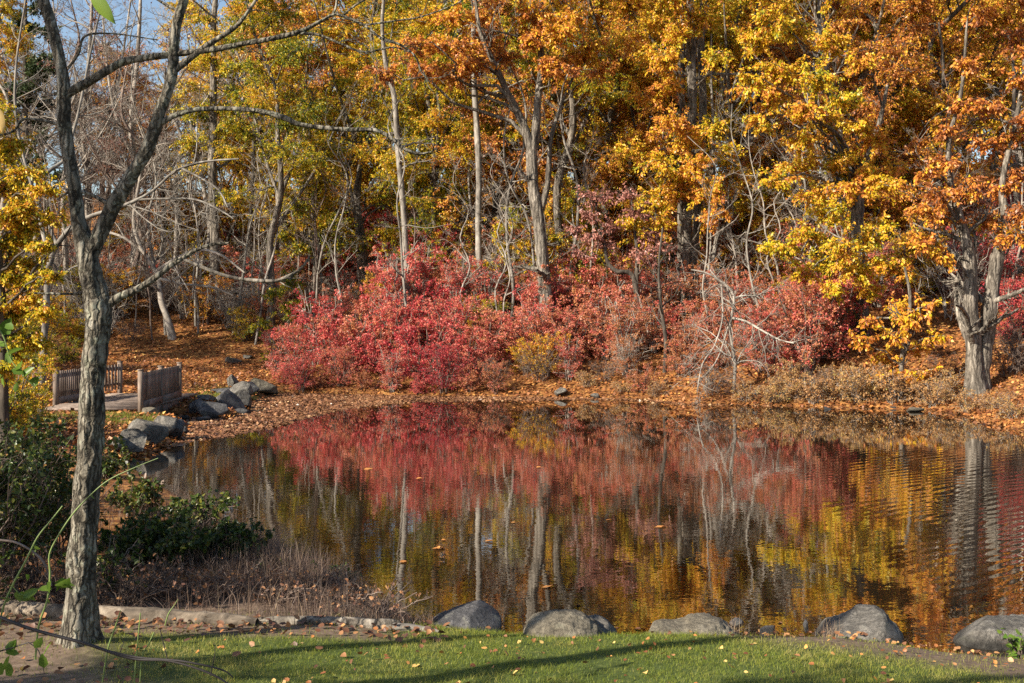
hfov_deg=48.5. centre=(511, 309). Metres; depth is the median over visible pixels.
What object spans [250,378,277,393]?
rock
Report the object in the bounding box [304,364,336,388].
red shrub
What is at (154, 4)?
sky
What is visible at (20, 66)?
tree
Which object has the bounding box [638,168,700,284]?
thin sapling
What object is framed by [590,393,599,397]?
rock
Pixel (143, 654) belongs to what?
green shoot
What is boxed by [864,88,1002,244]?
young tree
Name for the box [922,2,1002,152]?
tree
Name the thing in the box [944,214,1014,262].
leafy shrub
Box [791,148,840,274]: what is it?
thin sapling
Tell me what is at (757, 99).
tree
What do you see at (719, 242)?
red shrub
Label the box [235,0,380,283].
slim tree
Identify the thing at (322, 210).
slim tree
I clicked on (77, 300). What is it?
bare shrub
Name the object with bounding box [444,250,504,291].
bare shrub
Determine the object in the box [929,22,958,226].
slim tree
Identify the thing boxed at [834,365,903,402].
bank shrub
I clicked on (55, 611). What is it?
log
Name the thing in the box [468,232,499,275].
red shrub
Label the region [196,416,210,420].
rock
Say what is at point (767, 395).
bank shrub
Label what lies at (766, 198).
young tree
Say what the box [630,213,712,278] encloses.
leafy shrub
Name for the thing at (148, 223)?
thin sapling
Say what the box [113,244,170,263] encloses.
bare shrub
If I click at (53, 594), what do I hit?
brown brush
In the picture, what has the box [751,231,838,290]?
leafy shrub
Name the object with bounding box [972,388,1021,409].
bank shrub
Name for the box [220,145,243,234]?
thin sapling
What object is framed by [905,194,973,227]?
leafy shrub
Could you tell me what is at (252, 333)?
bare shrub
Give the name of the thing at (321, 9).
tree
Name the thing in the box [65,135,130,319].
thin sapling
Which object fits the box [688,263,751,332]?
red shrub
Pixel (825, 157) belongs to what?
thin sapling
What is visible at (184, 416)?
rock
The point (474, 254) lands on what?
bare shrub
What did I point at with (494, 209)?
tree
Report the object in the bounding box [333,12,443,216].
tree
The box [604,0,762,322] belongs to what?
oak tree
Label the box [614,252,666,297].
red shrub
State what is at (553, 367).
leafy shrub
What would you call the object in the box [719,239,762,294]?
red shrub
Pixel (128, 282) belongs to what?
leafy shrub
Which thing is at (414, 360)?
red shrub
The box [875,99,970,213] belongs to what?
young tree
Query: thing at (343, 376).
red shrub
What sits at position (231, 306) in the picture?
bare shrub
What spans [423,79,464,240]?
thin sapling
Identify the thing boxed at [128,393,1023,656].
pond water
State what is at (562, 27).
oak tree
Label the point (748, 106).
tree
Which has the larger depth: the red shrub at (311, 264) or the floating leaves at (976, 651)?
the red shrub at (311, 264)
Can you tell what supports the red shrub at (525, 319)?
on the ground at (66, 656)
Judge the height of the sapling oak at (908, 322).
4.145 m
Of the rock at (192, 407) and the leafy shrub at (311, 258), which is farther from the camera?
the leafy shrub at (311, 258)
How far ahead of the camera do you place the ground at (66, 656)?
9.42 m
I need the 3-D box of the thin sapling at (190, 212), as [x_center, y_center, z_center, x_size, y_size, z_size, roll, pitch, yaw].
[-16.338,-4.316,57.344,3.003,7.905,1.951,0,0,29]
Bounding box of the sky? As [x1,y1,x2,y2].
[0,0,1011,195]
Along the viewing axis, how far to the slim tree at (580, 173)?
57.42 m
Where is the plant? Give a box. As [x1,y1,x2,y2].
[997,628,1023,658]
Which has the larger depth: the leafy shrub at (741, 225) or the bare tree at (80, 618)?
the leafy shrub at (741, 225)
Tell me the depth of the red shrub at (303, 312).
44.96 m
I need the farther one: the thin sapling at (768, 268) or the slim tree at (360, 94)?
the slim tree at (360, 94)
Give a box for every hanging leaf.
[0,109,4,135]
[91,0,115,23]
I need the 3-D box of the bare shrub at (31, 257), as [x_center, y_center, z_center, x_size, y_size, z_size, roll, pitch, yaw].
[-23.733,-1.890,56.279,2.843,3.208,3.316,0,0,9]
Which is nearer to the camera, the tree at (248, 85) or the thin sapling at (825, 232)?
the thin sapling at (825, 232)
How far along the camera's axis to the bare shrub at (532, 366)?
40.19 m
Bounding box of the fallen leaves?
[0,584,1022,682]
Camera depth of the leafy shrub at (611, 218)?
51.64 m
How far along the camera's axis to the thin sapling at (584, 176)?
46.42 m
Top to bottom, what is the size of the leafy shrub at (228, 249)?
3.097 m
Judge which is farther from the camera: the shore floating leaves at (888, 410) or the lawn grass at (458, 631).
the shore floating leaves at (888, 410)
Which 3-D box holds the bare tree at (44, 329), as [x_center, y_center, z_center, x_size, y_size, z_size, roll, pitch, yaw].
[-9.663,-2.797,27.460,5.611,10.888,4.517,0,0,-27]
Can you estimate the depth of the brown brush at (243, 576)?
11.15 m
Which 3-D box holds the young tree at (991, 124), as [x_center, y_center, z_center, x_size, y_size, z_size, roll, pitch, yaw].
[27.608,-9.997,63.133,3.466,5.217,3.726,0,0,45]
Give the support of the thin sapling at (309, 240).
on the ground at (66, 656)
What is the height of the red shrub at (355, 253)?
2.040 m
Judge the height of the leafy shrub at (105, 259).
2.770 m
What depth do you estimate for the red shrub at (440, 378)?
39.38 m
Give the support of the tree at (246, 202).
on the ground at (66, 656)
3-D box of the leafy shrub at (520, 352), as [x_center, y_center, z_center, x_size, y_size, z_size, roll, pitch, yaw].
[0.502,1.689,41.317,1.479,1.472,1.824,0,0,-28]
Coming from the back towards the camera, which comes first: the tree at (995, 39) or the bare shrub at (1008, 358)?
the tree at (995, 39)
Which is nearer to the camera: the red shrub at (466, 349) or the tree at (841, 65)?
the red shrub at (466, 349)
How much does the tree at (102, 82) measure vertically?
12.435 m
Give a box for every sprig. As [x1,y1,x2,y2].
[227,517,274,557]
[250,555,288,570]
[310,559,361,584]
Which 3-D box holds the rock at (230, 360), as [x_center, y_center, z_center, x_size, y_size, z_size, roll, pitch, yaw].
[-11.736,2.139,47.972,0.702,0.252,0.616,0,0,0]
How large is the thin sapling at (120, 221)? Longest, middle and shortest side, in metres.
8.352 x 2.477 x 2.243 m
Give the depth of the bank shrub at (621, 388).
38.61 m
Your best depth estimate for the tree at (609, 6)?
60.22 m
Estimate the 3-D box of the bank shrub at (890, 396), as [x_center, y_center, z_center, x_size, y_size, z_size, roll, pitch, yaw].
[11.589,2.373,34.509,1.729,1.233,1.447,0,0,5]
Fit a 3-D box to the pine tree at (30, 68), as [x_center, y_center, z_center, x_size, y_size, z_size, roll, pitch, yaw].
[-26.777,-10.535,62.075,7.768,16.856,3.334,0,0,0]
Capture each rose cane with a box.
[0,506,62,623]
[34,458,157,659]
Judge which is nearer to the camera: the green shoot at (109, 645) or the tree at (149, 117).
the green shoot at (109, 645)
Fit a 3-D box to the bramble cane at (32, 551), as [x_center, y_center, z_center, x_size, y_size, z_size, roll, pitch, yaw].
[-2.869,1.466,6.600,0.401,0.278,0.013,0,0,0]
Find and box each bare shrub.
[8,247,75,309]
[8,269,74,306]
[10,281,61,306]
[16,239,57,289]
[18,236,74,287]
[52,271,83,317]
[53,214,73,259]
[57,261,123,321]
[69,244,130,269]
[69,296,116,335]
[70,247,124,281]
[76,283,138,333]
[78,258,139,284]
[79,279,145,308]
[81,263,142,317]
[103,253,138,292]
[108,217,157,254]
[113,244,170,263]
[113,255,128,272]
[113,319,147,340]
[123,239,173,297]
[125,238,192,302]
[132,245,191,305]
[133,275,184,314]
[139,267,208,307]
[153,274,209,314]
[157,264,219,318]
[198,269,260,328]
[205,235,243,261]
[205,242,242,289]
[209,273,266,334]
[211,268,277,338]
[223,247,265,294]
[226,231,278,276]
[226,268,261,306]
[232,243,265,289]
[234,232,279,268]
[248,323,265,340]
[255,269,312,301]
[277,301,314,338]
[294,273,334,301]
[299,269,344,305]
[319,252,375,303]
[351,246,400,281]
[353,284,383,315]
[369,290,411,326]
[374,192,440,246]
[397,247,434,293]
[409,201,474,252]
[421,202,472,241]
[426,230,485,287]
[441,267,495,312]
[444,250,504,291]
[446,204,491,241]
[449,231,509,264]
[456,231,534,298]
[470,356,510,380]
[472,211,520,249]
[483,237,513,295]
[492,281,538,312]
[513,347,565,380]
[567,219,626,262]
[589,355,627,381]
[608,328,652,376]
[652,253,679,307]
[691,361,738,395]
[693,257,742,308]
[704,227,741,274]
[721,320,788,363]
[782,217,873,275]
[800,364,838,391]
[834,211,895,255]
[870,216,917,288]
[889,214,953,238]
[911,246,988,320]
[922,350,964,375]
[933,268,987,299]
[949,191,994,237]
[958,219,1023,282]
[972,212,1023,263]
[992,331,1023,376]
[995,314,1023,365]
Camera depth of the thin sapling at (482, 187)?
52.12 m
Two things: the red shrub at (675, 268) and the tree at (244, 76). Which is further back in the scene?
the tree at (244, 76)
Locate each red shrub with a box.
[240,295,287,338]
[257,268,312,317]
[259,321,296,371]
[267,363,299,383]
[270,321,321,374]
[280,355,323,392]
[281,246,332,295]
[285,284,348,364]
[292,308,391,373]
[293,293,333,329]
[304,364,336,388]
[310,303,404,362]
[312,279,356,333]
[316,343,361,387]
[321,248,352,271]
[337,283,395,336]
[337,323,420,376]
[345,234,378,266]
[350,365,373,389]
[359,240,431,318]
[367,343,411,392]
[368,276,464,345]
[376,260,401,290]
[377,301,429,356]
[380,315,468,383]
[395,222,467,274]
[401,238,449,311]
[408,372,430,394]
[411,293,484,365]
[415,343,467,393]
[428,248,481,321]
[443,325,500,376]
[450,252,507,324]
[450,362,491,392]
[464,295,533,346]
[467,309,522,365]
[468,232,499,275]
[471,262,532,312]
[477,358,513,392]
[502,305,554,362]
[503,291,564,352]
[512,278,578,338]
[523,253,585,331]
[526,271,619,334]
[528,255,618,315]
[528,304,590,363]
[532,264,641,340]
[538,318,600,363]
[552,234,594,288]
[552,337,585,380]
[575,280,632,353]
[578,308,637,358]
[585,237,623,284]
[588,297,650,361]
[591,262,632,306]
[601,241,639,291]
[605,265,655,328]
[606,332,641,375]
[610,291,659,346]
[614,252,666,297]
[618,360,664,392]
[621,268,676,308]
[625,290,678,353]
[632,269,678,324]
[640,300,696,350]
[654,331,715,375]
[665,255,729,324]
[666,258,707,314]
[668,309,719,363]
[682,327,742,370]
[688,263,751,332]
[688,299,729,342]
[698,232,736,290]
[707,280,795,341]
[717,268,759,311]
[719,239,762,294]
[724,313,754,346]
[734,271,794,321]
[736,304,786,352]
[738,320,806,373]
[758,319,809,369]
[759,274,822,330]
[763,279,857,373]
[770,308,811,341]
[772,264,878,359]
[800,261,873,313]
[807,281,874,340]
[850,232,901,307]
[875,281,917,316]
[942,226,994,292]
[978,237,1023,306]
[980,277,1023,342]
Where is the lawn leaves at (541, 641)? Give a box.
[17,621,1022,682]
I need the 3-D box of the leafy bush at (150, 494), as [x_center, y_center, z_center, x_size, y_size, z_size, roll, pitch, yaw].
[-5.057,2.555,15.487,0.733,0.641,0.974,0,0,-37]
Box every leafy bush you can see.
[0,414,140,594]
[0,418,106,602]
[2,427,75,497]
[2,431,141,554]
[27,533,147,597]
[97,505,188,570]
[102,446,131,478]
[106,473,165,516]
[120,501,231,568]
[154,486,240,529]
[176,516,273,563]
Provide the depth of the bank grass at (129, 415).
27.90 m
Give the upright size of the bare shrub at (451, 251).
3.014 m
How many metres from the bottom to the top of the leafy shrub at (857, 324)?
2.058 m
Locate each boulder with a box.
[431,600,501,633]
[523,609,604,636]
[588,614,616,634]
[649,612,738,634]
[816,604,903,644]
[953,614,1023,650]
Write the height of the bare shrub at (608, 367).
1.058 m
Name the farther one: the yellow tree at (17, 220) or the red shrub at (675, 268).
the red shrub at (675, 268)
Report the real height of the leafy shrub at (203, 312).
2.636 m
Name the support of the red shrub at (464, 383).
on the ground at (66, 656)
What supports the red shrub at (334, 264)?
on the ground at (66, 656)
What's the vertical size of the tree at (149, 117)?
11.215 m
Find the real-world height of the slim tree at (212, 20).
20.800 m
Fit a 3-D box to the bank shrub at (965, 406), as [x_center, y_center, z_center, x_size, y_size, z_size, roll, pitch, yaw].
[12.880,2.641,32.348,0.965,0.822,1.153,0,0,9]
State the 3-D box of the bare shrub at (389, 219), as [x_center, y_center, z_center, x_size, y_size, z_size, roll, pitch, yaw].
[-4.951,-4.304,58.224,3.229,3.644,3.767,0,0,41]
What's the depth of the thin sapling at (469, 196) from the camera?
51.77 m
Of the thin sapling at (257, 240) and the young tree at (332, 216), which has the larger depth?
the young tree at (332, 216)
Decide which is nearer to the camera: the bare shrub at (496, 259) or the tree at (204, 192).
the bare shrub at (496, 259)
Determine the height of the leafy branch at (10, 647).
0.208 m
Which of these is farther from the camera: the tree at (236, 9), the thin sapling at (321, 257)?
the tree at (236, 9)
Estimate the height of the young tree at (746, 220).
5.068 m
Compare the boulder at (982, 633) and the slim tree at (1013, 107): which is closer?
the boulder at (982, 633)
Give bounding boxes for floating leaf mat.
[166,393,765,445]
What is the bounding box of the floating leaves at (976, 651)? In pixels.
[517,604,981,652]
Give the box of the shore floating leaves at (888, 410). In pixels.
[631,398,1021,434]
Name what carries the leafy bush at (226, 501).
on the ground at (66, 656)
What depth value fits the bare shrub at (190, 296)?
54.09 m
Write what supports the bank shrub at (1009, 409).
on the ground at (66, 656)
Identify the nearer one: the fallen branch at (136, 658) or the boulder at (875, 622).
the fallen branch at (136, 658)
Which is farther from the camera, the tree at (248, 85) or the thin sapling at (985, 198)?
the tree at (248, 85)
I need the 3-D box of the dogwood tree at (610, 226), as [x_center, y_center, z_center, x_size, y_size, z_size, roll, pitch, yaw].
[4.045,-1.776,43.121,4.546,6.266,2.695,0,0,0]
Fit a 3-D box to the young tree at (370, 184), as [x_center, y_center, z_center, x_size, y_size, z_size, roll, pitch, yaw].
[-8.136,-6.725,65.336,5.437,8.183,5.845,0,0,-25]
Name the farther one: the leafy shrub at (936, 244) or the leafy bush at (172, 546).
the leafy shrub at (936, 244)
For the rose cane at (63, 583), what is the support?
on the ground at (66, 656)
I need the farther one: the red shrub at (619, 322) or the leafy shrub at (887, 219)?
the leafy shrub at (887, 219)
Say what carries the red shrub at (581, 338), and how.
on the ground at (66, 656)
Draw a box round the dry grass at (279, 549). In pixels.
[0,477,442,626]
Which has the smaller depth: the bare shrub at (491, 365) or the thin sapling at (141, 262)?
the bare shrub at (491, 365)
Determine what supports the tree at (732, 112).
on the ground at (66, 656)
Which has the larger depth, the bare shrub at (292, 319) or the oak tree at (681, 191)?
the bare shrub at (292, 319)
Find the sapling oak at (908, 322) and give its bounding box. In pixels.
[847,267,953,398]
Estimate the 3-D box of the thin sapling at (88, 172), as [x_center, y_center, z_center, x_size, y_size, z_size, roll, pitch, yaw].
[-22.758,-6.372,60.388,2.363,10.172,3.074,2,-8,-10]
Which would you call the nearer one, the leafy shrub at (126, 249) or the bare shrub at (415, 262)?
the bare shrub at (415, 262)
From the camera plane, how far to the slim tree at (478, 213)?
47.19 m
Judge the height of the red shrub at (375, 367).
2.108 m
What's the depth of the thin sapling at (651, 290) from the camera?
44.46 m
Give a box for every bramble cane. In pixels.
[0,539,51,585]
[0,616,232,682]
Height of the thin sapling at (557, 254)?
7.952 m
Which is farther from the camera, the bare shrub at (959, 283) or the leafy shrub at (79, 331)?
the leafy shrub at (79, 331)
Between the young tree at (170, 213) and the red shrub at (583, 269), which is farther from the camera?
the young tree at (170, 213)
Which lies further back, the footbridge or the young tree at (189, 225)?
the young tree at (189, 225)
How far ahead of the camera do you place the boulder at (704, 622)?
10.19 m
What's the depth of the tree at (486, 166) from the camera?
51.23 m
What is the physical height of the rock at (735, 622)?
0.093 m
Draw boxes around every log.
[0,600,258,625]
[259,616,399,629]
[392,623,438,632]
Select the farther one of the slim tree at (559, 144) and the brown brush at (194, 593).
the slim tree at (559, 144)
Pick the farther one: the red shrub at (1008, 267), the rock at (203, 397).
the red shrub at (1008, 267)
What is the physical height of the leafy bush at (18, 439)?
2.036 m
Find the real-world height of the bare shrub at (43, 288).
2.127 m
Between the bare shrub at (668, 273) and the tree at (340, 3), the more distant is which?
the tree at (340, 3)
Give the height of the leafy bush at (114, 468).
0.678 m
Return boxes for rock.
[110,435,126,450]
[120,428,146,452]
[127,418,168,444]
[142,407,159,414]
[154,415,177,433]
[168,419,184,439]
[180,415,188,418]
[189,398,201,413]
[196,401,228,418]
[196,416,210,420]
[197,394,215,401]
[210,387,230,392]
[215,389,245,409]
[225,357,242,362]
[227,374,238,386]
[230,381,252,394]
[234,408,250,413]
[237,390,251,407]
[243,355,252,358]
[247,381,259,392]
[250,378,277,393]
[554,387,566,395]
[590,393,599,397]
[729,617,743,627]
[759,625,774,635]
[803,620,807,632]
[906,407,924,411]
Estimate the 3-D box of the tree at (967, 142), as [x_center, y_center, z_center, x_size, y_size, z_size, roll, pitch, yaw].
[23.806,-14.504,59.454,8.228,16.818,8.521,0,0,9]
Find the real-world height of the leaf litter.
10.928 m
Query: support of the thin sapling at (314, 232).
on the ground at (66, 656)
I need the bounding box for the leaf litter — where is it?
[5,177,1023,462]
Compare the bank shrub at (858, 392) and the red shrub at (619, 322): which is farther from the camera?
the red shrub at (619, 322)
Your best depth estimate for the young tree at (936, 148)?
59.67 m
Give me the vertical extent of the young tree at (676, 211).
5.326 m
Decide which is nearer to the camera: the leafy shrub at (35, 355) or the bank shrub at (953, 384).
the bank shrub at (953, 384)
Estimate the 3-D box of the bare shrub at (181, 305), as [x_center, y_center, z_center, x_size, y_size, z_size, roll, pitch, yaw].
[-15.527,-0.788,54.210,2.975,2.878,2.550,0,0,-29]
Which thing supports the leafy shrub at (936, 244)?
on the ground at (66, 656)
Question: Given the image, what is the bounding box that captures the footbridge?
[45,361,197,412]
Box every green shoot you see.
[102,610,120,682]
[133,613,140,682]
[139,632,154,681]
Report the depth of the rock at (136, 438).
23.31 m
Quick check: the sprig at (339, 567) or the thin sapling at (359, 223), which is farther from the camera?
the thin sapling at (359, 223)
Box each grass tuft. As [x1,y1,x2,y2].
[350,604,378,618]
[721,617,744,634]
[808,619,843,636]
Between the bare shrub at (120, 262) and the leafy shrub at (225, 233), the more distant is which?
the leafy shrub at (225, 233)
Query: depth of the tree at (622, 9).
50.27 m
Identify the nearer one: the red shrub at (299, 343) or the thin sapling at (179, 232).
the red shrub at (299, 343)
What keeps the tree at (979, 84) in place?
on the ground at (66, 656)
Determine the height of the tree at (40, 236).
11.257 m
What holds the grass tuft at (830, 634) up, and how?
on the ground at (66, 656)
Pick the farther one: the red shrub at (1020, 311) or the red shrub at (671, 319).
the red shrub at (671, 319)
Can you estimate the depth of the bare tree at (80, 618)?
8.70 m
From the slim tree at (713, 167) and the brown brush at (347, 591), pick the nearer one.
the brown brush at (347, 591)
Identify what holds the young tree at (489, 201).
on the ground at (66, 656)
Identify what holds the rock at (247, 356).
on the ground at (66, 656)
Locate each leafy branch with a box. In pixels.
[0,318,39,391]
[0,637,50,675]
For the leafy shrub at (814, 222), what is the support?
on the ground at (66, 656)
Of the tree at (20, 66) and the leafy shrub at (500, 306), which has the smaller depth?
the leafy shrub at (500, 306)
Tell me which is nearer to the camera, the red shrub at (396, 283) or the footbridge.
the footbridge
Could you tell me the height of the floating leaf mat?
0.124 m
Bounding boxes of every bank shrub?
[574,370,597,387]
[609,379,635,392]
[645,379,667,397]
[729,378,763,402]
[750,379,797,404]
[763,371,813,399]
[765,357,812,386]
[786,372,837,403]
[812,372,870,401]
[815,360,865,384]
[833,362,883,404]
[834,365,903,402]
[863,367,920,404]
[864,358,912,393]
[888,371,948,401]
[909,378,951,407]
[929,367,964,399]
[947,387,980,413]
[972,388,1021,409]
[986,392,1023,418]
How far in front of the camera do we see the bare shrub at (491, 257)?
49.55 m
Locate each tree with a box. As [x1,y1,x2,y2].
[0,0,39,140]
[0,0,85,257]
[0,0,161,230]
[0,0,239,415]
[0,0,488,648]
[0,16,68,169]
[0,33,101,242]
[0,34,21,122]
[0,41,36,135]
[0,43,80,264]
[0,55,139,302]
[0,98,73,446]
[0,144,54,260]
[0,198,38,256]
[1,73,66,254]
[12,32,61,152]
[18,28,100,211]
[31,0,121,130]
[42,45,152,212]
[47,23,163,254]
[59,0,145,195]
[71,0,245,266]
[71,24,187,308]
[73,96,247,339]
[78,43,142,185]
[82,42,179,218]
[99,22,254,257]
[100,62,196,215]
[104,206,143,253]
[119,59,250,300]
[137,0,219,189]
[145,102,186,194]
[145,177,220,271]
[146,48,198,204]
[154,68,175,261]
[157,190,206,271]
[168,0,261,315]
[171,0,298,261]
[174,0,371,270]
[174,31,221,178]
[180,105,266,261]
[193,0,297,215]
[202,37,273,233]
[208,0,344,343]
[219,41,347,273]
[226,10,329,213]
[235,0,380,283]
[241,269,318,361]
[245,35,377,309]
[263,0,452,285]
[271,0,368,112]
[273,0,355,179]
[282,37,397,279]
[300,163,368,272]
[312,0,371,178]
[312,0,377,170]
[312,6,357,82]
[320,132,407,237]
[325,161,378,257]
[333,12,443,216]
[334,106,364,287]
[339,0,452,200]
[351,0,502,190]
[356,0,619,337]
[362,0,494,214]
[367,0,502,276]
[369,0,453,211]
[380,0,432,313]
[382,178,451,258]
[391,0,493,209]
[401,0,522,237]
[407,0,568,245]
[420,0,576,259]
[453,0,532,308]
[458,4,573,207]
[465,202,551,313]
[480,0,695,261]
[482,0,650,267]
[483,0,662,193]
[484,94,575,216]
[510,105,595,232]
[529,0,604,194]
[530,186,620,295]
[539,1,569,214]
[544,172,606,271]
[545,110,639,244]
[552,0,629,184]
[558,181,677,320]
[564,131,597,189]
[576,21,678,266]
[586,0,738,177]
[589,0,766,199]
[589,5,621,208]
[594,146,639,226]
[602,0,707,150]
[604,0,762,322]
[617,118,706,225]
[617,155,727,280]
[620,190,672,274]
[622,0,747,247]
[640,4,781,182]
[640,146,740,231]
[650,0,813,270]
[651,177,707,236]
[661,253,808,404]
[662,82,753,179]
[695,34,737,311]
[705,0,813,218]
[708,0,906,231]
[715,1,782,174]
[715,69,798,172]
[717,173,797,294]
[720,166,771,253]
[724,0,917,336]
[738,0,960,231]
[741,138,805,224]
[751,2,912,184]
[752,128,793,204]
[761,0,844,213]
[762,106,896,251]
[779,63,792,242]
[811,0,967,214]
[827,0,1003,216]
[834,82,918,210]
[840,1,963,129]
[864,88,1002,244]
[867,0,963,169]
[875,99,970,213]
[881,3,949,170]
[882,0,1015,208]
[890,79,961,181]
[895,0,1023,163]
[897,0,1023,397]
[908,1,1003,150]
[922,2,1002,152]
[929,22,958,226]
[933,0,1023,229]
[944,5,989,156]
[948,0,1023,177]
[961,96,1008,159]
[968,1,1023,56]
[980,86,1023,148]
[987,105,1023,176]
[1002,35,1023,272]
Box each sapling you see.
[33,96,107,312]
[41,66,108,231]
[60,168,122,278]
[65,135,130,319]
[68,100,102,262]
[68,122,108,239]
[69,162,107,248]
[71,176,107,233]
[89,135,132,269]
[97,171,132,295]
[103,32,181,334]
[106,64,148,259]
[116,90,184,265]
[124,135,186,303]
[125,184,161,325]
[127,192,169,339]
[128,152,189,296]
[146,163,203,318]
[166,73,224,326]
[167,119,222,333]
[168,119,199,257]
[170,151,217,286]
[177,175,206,247]
[208,71,289,330]
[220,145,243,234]
[228,122,286,317]
[232,146,290,326]
[238,190,288,276]
[240,152,290,251]
[247,108,317,344]
[249,185,292,300]
[271,171,312,298]
[279,112,311,297]
[283,129,320,296]
[283,150,333,329]
[286,135,350,308]
[289,38,369,297]
[302,89,377,332]
[311,83,374,327]
[331,141,373,293]
[339,190,377,260]
[373,64,455,319]
[376,107,425,217]
[384,155,413,263]
[392,142,430,299]
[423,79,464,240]
[434,4,499,285]
[434,151,494,333]
[449,122,510,225]
[467,39,542,304]
[471,143,535,334]
[472,1,560,320]
[483,180,536,320]
[497,137,580,263]
[508,101,565,257]
[527,0,611,277]
[555,117,609,250]
[560,115,618,277]
[571,93,616,263]
[616,107,705,320]
[628,227,685,372]
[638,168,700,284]
[682,140,746,343]
[684,69,737,324]
[692,88,759,303]
[708,163,757,281]
[709,96,774,321]
[719,41,789,269]
[724,110,799,315]
[733,146,811,322]
[747,108,802,222]
[753,109,816,270]
[763,42,856,262]
[768,122,809,256]
[771,0,863,233]
[778,0,870,277]
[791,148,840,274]
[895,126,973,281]
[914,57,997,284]
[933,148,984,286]
[966,141,1016,229]
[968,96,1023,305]
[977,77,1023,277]
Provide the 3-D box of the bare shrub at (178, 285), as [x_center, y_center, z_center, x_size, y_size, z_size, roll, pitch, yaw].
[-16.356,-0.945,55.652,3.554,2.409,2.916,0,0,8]
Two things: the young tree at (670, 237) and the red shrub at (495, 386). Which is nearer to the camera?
the red shrub at (495, 386)
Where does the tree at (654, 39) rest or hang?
on the ground at (66, 656)
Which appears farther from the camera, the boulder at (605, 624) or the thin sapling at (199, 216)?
the thin sapling at (199, 216)
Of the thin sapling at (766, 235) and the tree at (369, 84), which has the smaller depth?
the thin sapling at (766, 235)
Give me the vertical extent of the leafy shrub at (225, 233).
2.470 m
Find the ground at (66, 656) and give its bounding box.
[0,166,1023,682]
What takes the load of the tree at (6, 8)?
on the ground at (66, 656)
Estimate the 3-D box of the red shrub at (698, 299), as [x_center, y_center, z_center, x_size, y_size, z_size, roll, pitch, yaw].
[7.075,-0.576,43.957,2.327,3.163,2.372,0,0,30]
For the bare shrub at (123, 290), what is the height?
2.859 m
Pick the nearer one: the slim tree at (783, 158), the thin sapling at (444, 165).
the slim tree at (783, 158)
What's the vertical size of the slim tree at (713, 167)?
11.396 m
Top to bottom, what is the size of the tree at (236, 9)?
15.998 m
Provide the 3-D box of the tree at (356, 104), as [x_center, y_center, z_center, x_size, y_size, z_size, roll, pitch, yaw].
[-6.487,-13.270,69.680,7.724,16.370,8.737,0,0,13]
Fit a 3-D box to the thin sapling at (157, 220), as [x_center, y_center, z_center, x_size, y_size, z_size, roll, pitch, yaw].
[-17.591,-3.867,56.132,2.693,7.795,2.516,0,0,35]
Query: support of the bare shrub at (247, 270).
on the ground at (66, 656)
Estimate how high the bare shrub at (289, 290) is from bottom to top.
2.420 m
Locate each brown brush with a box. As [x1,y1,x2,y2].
[0,530,65,600]
[15,548,120,603]
[96,557,185,606]
[110,549,197,603]
[137,566,242,608]
[186,558,288,599]
[218,569,316,603]
[267,562,347,596]
[293,567,383,604]
[320,576,432,616]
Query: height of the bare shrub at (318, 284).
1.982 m
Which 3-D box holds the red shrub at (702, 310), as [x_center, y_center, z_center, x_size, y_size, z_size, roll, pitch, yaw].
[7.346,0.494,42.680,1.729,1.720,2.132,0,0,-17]
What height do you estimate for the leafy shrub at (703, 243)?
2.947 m
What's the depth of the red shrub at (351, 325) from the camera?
43.15 m
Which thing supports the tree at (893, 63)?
on the ground at (66, 656)
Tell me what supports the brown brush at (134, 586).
on the ground at (66, 656)
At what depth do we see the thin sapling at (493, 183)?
43.79 m
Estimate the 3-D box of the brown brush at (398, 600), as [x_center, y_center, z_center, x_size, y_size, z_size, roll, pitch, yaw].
[-1.181,2.788,10.787,0.916,0.379,1.150,0,0,36]
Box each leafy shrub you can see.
[9,309,72,369]
[9,354,60,433]
[9,357,53,433]
[9,361,62,424]
[11,362,59,416]
[32,289,79,335]
[50,334,84,363]
[56,308,84,340]
[58,263,107,318]
[99,248,157,294]
[103,199,153,242]
[103,267,147,318]
[104,233,158,265]
[106,249,156,269]
[113,215,144,250]
[142,218,204,258]
[149,261,185,293]
[171,251,232,299]
[174,274,233,324]
[181,222,246,255]
[189,223,236,246]
[192,245,247,293]
[211,277,260,315]
[220,209,246,243]
[225,251,289,299]
[227,305,256,341]
[238,225,275,263]
[249,252,307,297]
[249,254,306,284]
[277,216,308,268]
[287,240,326,279]
[316,244,357,291]
[351,204,421,266]
[351,213,395,264]
[353,269,402,305]
[403,242,473,301]
[412,228,471,256]
[424,239,474,289]
[431,231,486,282]
[455,295,490,326]
[477,299,513,324]
[482,216,549,291]
[503,199,530,240]
[505,336,542,373]
[519,330,574,379]
[563,206,625,243]
[581,229,631,273]
[599,206,623,242]
[606,233,646,263]
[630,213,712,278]
[656,238,708,293]
[700,201,755,277]
[719,196,749,241]
[726,253,775,298]
[736,233,786,281]
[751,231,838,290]
[755,217,850,287]
[772,273,843,334]
[809,196,866,250]
[813,221,898,282]
[830,287,874,335]
[866,204,903,243]
[878,203,918,243]
[887,227,955,296]
[888,235,944,296]
[891,231,949,288]
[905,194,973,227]
[906,228,960,285]
[943,237,1005,286]
[944,182,996,230]
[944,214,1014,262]
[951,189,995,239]
[976,177,1023,236]
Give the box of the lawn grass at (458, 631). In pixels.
[0,609,1023,682]
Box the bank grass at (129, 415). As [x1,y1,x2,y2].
[36,384,257,431]
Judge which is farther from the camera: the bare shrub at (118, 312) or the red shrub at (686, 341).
the bare shrub at (118, 312)
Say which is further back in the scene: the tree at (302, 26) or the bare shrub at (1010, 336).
the tree at (302, 26)
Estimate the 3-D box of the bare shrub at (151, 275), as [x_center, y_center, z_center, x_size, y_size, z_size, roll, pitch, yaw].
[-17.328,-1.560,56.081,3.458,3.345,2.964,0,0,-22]

